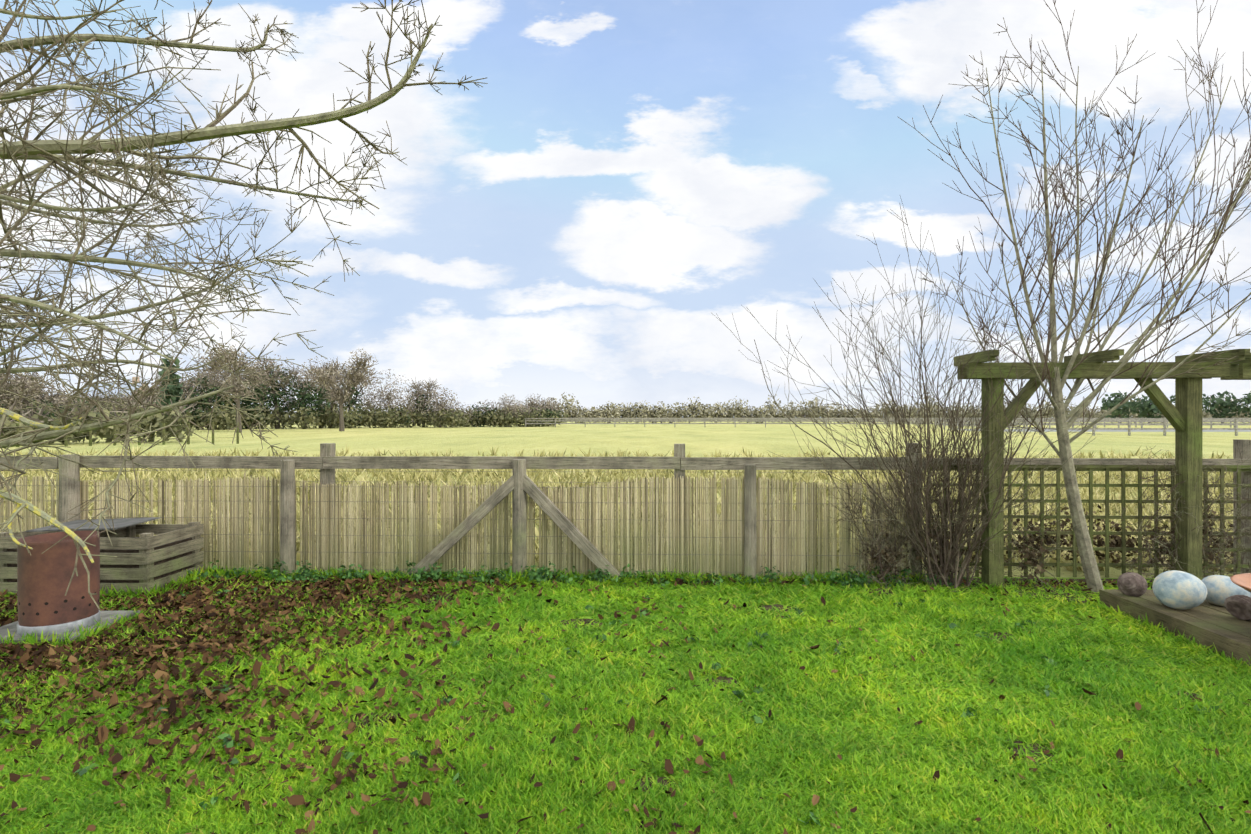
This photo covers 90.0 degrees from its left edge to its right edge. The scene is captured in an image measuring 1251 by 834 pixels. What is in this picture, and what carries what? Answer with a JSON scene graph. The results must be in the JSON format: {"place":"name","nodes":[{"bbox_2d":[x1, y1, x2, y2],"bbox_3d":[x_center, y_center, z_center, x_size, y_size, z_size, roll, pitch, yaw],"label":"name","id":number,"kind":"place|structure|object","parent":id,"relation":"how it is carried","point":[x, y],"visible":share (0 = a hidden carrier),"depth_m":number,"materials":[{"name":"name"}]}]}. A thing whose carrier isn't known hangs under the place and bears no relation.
{"place":"outdoors","nodes":[
{"label":"outdoors","id":0,"kind":"place"},
{"bbox_2d":[83,377,152,406],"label":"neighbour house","id":1,"kind":"structure","parent":0,"point":[116,389],"depth_m":123.17,"materials":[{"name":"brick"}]},
{"bbox_2d":[1,578,1208,792],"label":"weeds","id":2,"kind":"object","parent":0,"point":[719,678],"depth_m":4.53,"materials":[{"name":"green plant"}]},
{"bbox_2d":[0,559,1219,825],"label":"weeds","id":3,"kind":"object","parent":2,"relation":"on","point":[540,575],"visible":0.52,"depth_m":5.63,"materials":[{"name":"green plant"}]},
{"bbox_2d":[715,197,1250,591],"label":"bare shrub twigs","id":4,"kind":"object","parent":2,"relation":"on","point":[953,554],"visible":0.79,"depth_m":5.50,"materials":[{"name":"brown plant"}]},
{"bbox_2d":[898,0,1250,591],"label":"young cherry tree","id":5,"kind":"object","parent":2,"relation":"on","point":[1087,556],"visible":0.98,"depth_m":5.38,"materials":[{"name":"brown plant"}]},
{"bbox_2d":[0,445,1232,571],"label":"tall grass","id":6,"kind":"structure","parent":0,"point":[385,476],"depth_m":12.59,"materials":[{"name":"yellow plant"}]},
{"bbox_2d":[0,563,1250,833],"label":"lawn","id":7,"kind":"structure","parent":0,"point":[1122,660],"depth_m":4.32,"materials":[{"name":"plant"}]},
{"bbox_2d":[0,610,139,644],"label":"concrete slab","id":8,"kind":"structure","parent":7,"relation":"on","point":[12,627],"depth_m":4.34,"materials":[{"name":"grey concrete"}]},
{"bbox_2d":[17,531,99,635],"bbox_3d":[-3.978,1.154,4.399,0.436,0.630,0.436,0,0,2],"label":"incinerator bin","id":9,"kind":"object","parent":8,"relation":"on","point":[45,603],"visible":0.96,"depth_m":4.24,"materials":[{"name":"brown metal"}]},
{"bbox_2d":[7,537,191,582],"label":"compost bin slats","id":10,"kind":"object","parent":7,"relation":"on","point":[128,566],"depth_m":5.34,"materials":[{"name":"wood"}]},
{"bbox_2d":[0,522,203,593],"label":"compost bin","id":11,"kind":"object","parent":7,"relation":"on","point":[147,556],"visible":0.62,"depth_m":5.31,"materials":[{"name":"brown wood"}]},
{"bbox_2d":[26,517,160,531],"bbox_3d":[-4.789,0.971,5.660,0.800,0.053,0.500,0,0,2],"label":"compost bin lid","id":12,"kind":"object","parent":11,"relation":"on","point":[117,522],"visible":0.79,"depth_m":5.62,"materials":[{"name":"grey metal"}]},
{"bbox_2d":[0,0,487,555],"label":"apple tree branches","id":13,"kind":"object","parent":7,"relation":"on","point":[24,148],"visible":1,"depth_m":2.62,"materials":[{"name":"brown plant"}]},
{"bbox_2d":[0,340,116,609],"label":"apple tree lichen boughs","id":14,"kind":"object","parent":13,"relation":"attached to","point":[20,502],"visible":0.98,"depth_m":2.23,"materials":[{"name":"beige plant"}]},
{"bbox_2d":[0,569,1250,833],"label":"fallen leaves","id":15,"kind":"object","parent":7,"relation":"on","point":[34,655],"visible":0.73,"depth_m":3.72,"materials":[{"name":"brown plant"}]},
{"bbox_2d":[0,439,1250,578],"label":"boundary fence","id":16,"kind":"object","parent":7,"relation":"on","point":[520,483],"visible":0.6,"depth_m":5.83,"materials":[{"name":"brown wood"}]},
{"bbox_2d":[0,470,910,577],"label":"fence panels","id":17,"kind":"object","parent":16,"relation":"attached to","point":[677,543],"visible":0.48,"depth_m":5.89,"materials":[{"name":"beige wood"}]},
{"bbox_2d":[0,470,912,573],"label":"reed wires","id":18,"kind":"object","parent":16,"relation":"attached to","point":[527,519],"visible":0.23,"depth_m":5.90,"materials":[{"name":"grey metal"}]},
{"bbox_2d":[927,464,1250,577],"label":"trellis panels","id":19,"kind":"object","parent":16,"relation":"attached to","point":[1123,533],"visible":0.42,"depth_m":5.68,"materials":[{"name":"brown wood"}]},
{"bbox_2d":[954,349,1250,587],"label":"pergola arch","id":20,"kind":"structure","parent":7,"relation":"on","point":[1183,416],"depth_m":5.42,"materials":[{"name":"green wood"}]},
{"bbox_2d":[1099,589,1250,667],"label":"sleeper","id":21,"kind":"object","parent":7,"relation":"on","point":[1205,623],"depth_m":4.29,"materials":[{"name":"brown wood"}]},
{"bbox_2d":[1117,572,1147,596],"bbox_3d":[3.911,1.298,4.842,0.166,0.186,0.176,0,0,2],"label":"rough stone","id":22,"kind":"object","parent":21,"relation":"on","point":[1132,584],"visible":1,"depth_m":4.79,"materials":[{"name":"grey stone"}]},
{"bbox_2d":[1152,570,1206,609],"bbox_3d":[4.009,1.247,4.510,0.328,0.274,0.275,0,0,2],"label":"stone","id":23,"kind":"object","parent":21,"relation":"on","point":[1179,590],"visible":1,"depth_m":4.43,"materials":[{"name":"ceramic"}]},
{"bbox_2d":[1201,575,1250,606],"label":"stone","id":24,"kind":"object","parent":21,"relation":"on","point":[1221,589],"visible":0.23,"depth_m":4.52,"materials":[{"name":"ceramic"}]},
{"bbox_2d":[1224,595,1250,620],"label":"rough stone","id":25,"kind":"object","parent":21,"relation":"on","point":[1238,606],"visible":0.96,"depth_m":4.24,"materials":[{"name":"grey stone"}]},
{"bbox_2d":[1230,573,1250,592],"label":"terracotta dish","id":26,"kind":"object","parent":21,"relation":"on","point":[1243,580],"visible":1,"depth_m":4.01,"materials":[{"name":"ceramic"}]},
{"bbox_2d":[0,420,1250,577],"bbox_3d":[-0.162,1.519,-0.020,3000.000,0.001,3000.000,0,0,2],"label":"ground","id":27,"kind":"structure","parent":0,"point":[698,439],"depth_m":37.25,"materials":[{"name":"green plant"}]},
{"bbox_2d":[3,423,238,446],"bbox_3d":[-28.369,0.919,32.371,14.260,1.200,0.733,0,0,-30],"label":"stock fence","id":28,"kind":"object","parent":27,"relation":"on","point":[114,432],"visible":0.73,"depth_m":33.75,"materials":[{"name":"brown wood"}]},
{"bbox_2d":[0,343,561,429],"bbox_3d":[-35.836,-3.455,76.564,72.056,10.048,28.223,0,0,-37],"label":"trees","id":29,"kind":"object","parent":27,"relation":"on","point":[389,396],"visible":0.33,"depth_m":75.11,"materials":[{"name":"plant"}]},
{"bbox_2d":[0,367,561,428],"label":"bushes","id":30,"kind":"object","parent":27,"relation":"on","point":[299,402],"visible":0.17,"depth_m":79.47,"materials":[{"name":"green plant"}]},
{"bbox_2d":[0,398,567,443],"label":"hedge foliage","id":31,"kind":"object","parent":27,"relation":"on","point":[369,419],"visible":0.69,"depth_m":79.11,"materials":[{"name":"green plant"}]},
{"bbox_2d":[2,359,1228,432],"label":"tree trunks","id":32,"kind":"object","parent":27,"relation":"on","point":[341,416],"visible":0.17,"depth_m":78.74,"materials":[{"name":"brown plant"}]},
{"bbox_2d":[156,353,1250,417],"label":"evergreen trees","id":33,"kind":"object","parent":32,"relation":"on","point":[1146,407],"visible":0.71,"depth_m":122.10,"materials":[{"name":"green plant"}]},
{"bbox_2d":[264,418,1250,435],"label":"paddock fences","id":34,"kind":"object","parent":27,"relation":"on","point":[1078,420],"visible":0.6,"depth_m":90.84,"materials":[{"name":"brown wood"}]},
{"bbox_2d":[502,392,1250,422],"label":"hedge foliage","id":35,"kind":"object","parent":27,"relation":"on","point":[694,411],"visible":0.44,"depth_m":154.03,"materials":[{"name":"plant"}]},
{"bbox_2d":[859,495,1232,581],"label":"dead border vegetation","id":36,"kind":"object","parent":27,"relation":"on","point":[1116,541],"visible":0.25,"depth_m":5.92,"materials":[{"name":"brown plant"}]},
{"bbox_2d":[947,429,1250,431],"bbox_3d":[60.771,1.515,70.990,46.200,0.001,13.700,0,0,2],"label":"fence","id":37,"kind":"object","parent":27,"relation":"on","point":[1047,430],"visible":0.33,"depth_m":70.18,"materials":[{"name":"brown wood"}]},
{"bbox_2d":[0,0,1250,417],"label":"sky","id":38,"kind":"structure","parent":0,"point":[625,177],"materials":[{"name":"blue"}]}
]}

